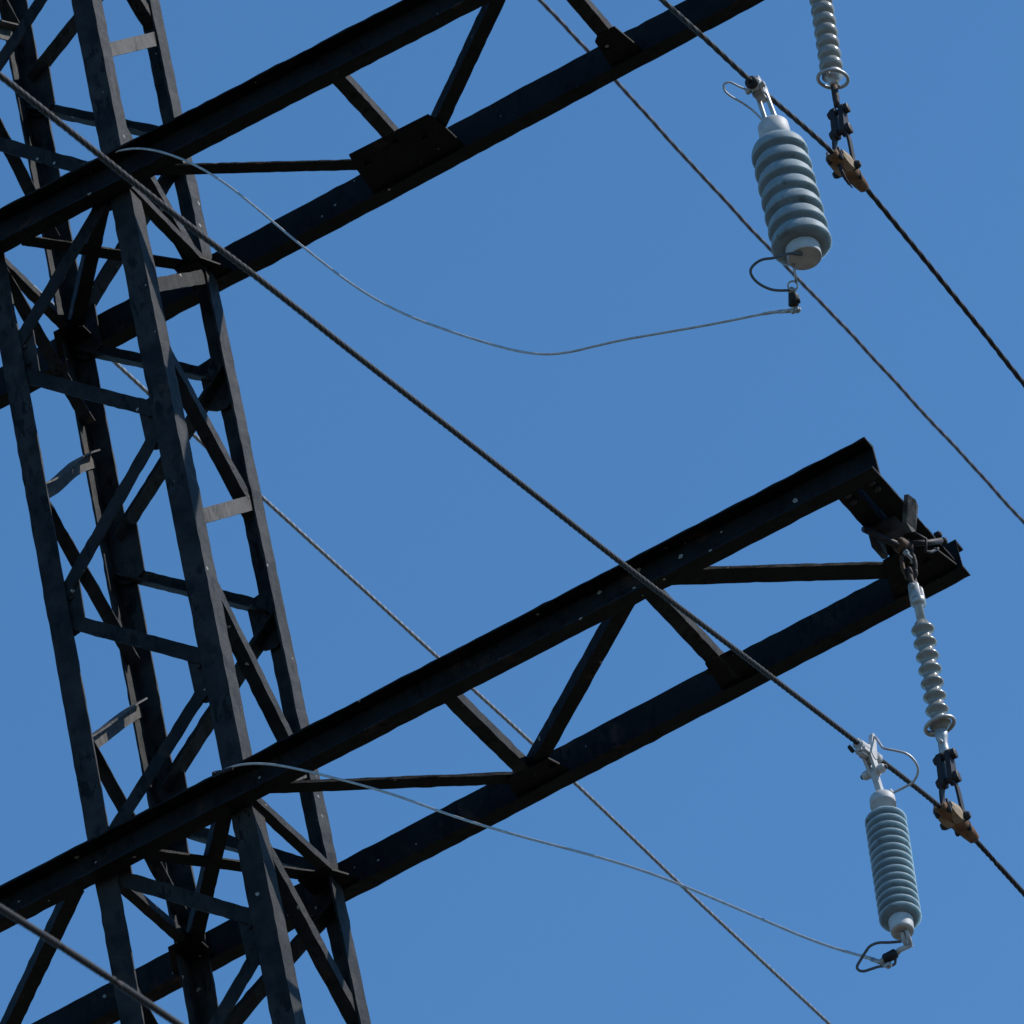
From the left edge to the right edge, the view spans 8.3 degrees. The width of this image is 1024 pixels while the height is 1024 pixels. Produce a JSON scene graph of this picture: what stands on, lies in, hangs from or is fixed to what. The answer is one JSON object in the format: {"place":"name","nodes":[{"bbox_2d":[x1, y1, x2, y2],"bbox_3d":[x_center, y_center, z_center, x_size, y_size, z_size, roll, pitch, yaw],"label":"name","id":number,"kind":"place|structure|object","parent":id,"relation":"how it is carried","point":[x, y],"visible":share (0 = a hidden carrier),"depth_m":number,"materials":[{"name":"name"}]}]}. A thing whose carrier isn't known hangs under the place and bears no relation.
{"place":"outdoors","nodes":[
{"label":"outdoors","id":0,"kind":"place"},
{"bbox_2d":[34,285,830,1023],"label":"power cable","id":1,"kind":"object","parent":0,"point":[482,697],"visible":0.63,"depth_m":30.73,"materials":[{"name":"weathered aluminium"}]},
{"bbox_2d":[0,0,1023,1023],"label":"sky","id":2,"kind":"structure","parent":0,"point":[583,226],"materials":[{"name":"blue"}]},
{"bbox_2d":[537,0,1023,523],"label":"power cable","id":3,"kind":"object","parent":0,"point":[789,270],"visible":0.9,"depth_m":33.35,"materials":[{"name":"metal"}]},
{"bbox_2d":[847,733,921,972],"bbox_3d":[1.095,0.967,20.607,0.303,0.873,0.180,9,-43,-25],"label":"surge arrester","id":4,"kind":"object","parent":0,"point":[893,875],"visible":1,"depth_m":20.52,"materials":[{"name":"ceramic"}]},
{"bbox_3d":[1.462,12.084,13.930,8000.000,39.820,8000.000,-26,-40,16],"label":"ground","id":5,"kind":"structure","parent":0,"visible":0},
{"bbox_2d":[0,0,970,1023],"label":"lattice pylon","id":6,"kind":"object","parent":5,"relation":"on","point":[392,162],"visible":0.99,"depth_m":23.19,"materials":[{"name":"black metal"}]},
{"bbox_2d":[0,904,184,1023],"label":"power cable","id":7,"kind":"object","parent":6,"relation":"hanging from","point":[86,963],"visible":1,"depth_m":14.50,"materials":[{"name":"metal"}]},
{"bbox_2d":[82,147,800,355],"bbox_3d":[-0.292,-0.914,23.064,2.496,2.288,0.018,-31,-42,21],"label":"earth lead","id":8,"kind":"object","parent":6,"relation":"hanging from","point":[796,310],"visible":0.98,"depth_m":22.79,"materials":[{"name":"grey metal"}]},
{"bbox_2d":[212,762,891,968],"bbox_3d":[0.069,1.076,21.390,2.219,2.054,0.018,-33,-43,23],"label":"earth lead","id":9,"kind":"object","parent":6,"relation":"attached to","point":[887,965],"visible":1,"depth_m":21.35,"materials":[{"name":"grey metal"}]},
{"bbox_2d":[809,0,849,107],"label":"suspension insulator","id":10,"kind":"object","parent":6,"relation":"hanging from","point":[831,72],"visible":1,"depth_m":23.24,"materials":[{"name":"ceramic"}]},
{"bbox_2d":[826,103,868,191],"bbox_3d":[1.093,-1.188,23.045,0.117,0.332,0.262,-26,-40,16],"label":"suspension clamp","id":11,"kind":"object","parent":10,"relation":"hanging from","point":[846,166],"visible":1,"depth_m":23.02,"materials":[{"name":"metal"}]},
{"bbox_2d":[658,0,1023,387],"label":"power cable","id":12,"kind":"object","parent":11,"relation":"hanging from","point":[828,149],"visible":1,"depth_m":23.18,"materials":[{"name":"metal"}]},
{"bbox_2d":[722,75,831,313],"bbox_3d":[0.834,-1.012,22.134,0.268,0.885,0.208,-26,-40,16],"label":"surge arrester","id":13,"kind":"object","parent":12,"relation":"hanging from","point":[799,234],"visible":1,"depth_m":22.02,"materials":[{"name":"ceramic"}]},
{"bbox_2d":[861,494,943,582],"bbox_3d":[1.245,0.149,22.031,0.206,0.289,0.244,-26,-40,16],"label":"insulator hanger","id":14,"kind":"object","parent":6,"relation":"hanging from","point":[887,530],"visible":1,"depth_m":22.04,"materials":[{"name":"metal"}]},
{"bbox_2d":[908,581,955,754],"bbox_3d":[1.288,0.492,21.773,0.116,0.658,0.106,-26,-40,16],"label":"suspension insulator","id":15,"kind":"object","parent":14,"relation":"hanging from","point":[939,725],"visible":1,"depth_m":21.74,"materials":[{"name":"ceramic"}]},
{"bbox_2d":[932,748,978,842],"bbox_3d":[1.346,0.863,21.514,0.113,0.279,0.263,-26,-40,16],"label":"suspension clamp","id":16,"kind":"object","parent":15,"relation":"hanging from","point":[948,814],"visible":1,"depth_m":21.49,"materials":[{"name":"metal"}]},
{"bbox_2d":[0,72,1023,896],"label":"power cable","id":17,"kind":"object","parent":16,"relation":"hanging from","point":[118,170],"visible":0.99,"depth_m":18.44,"materials":[{"name":"metal"}]}
]}

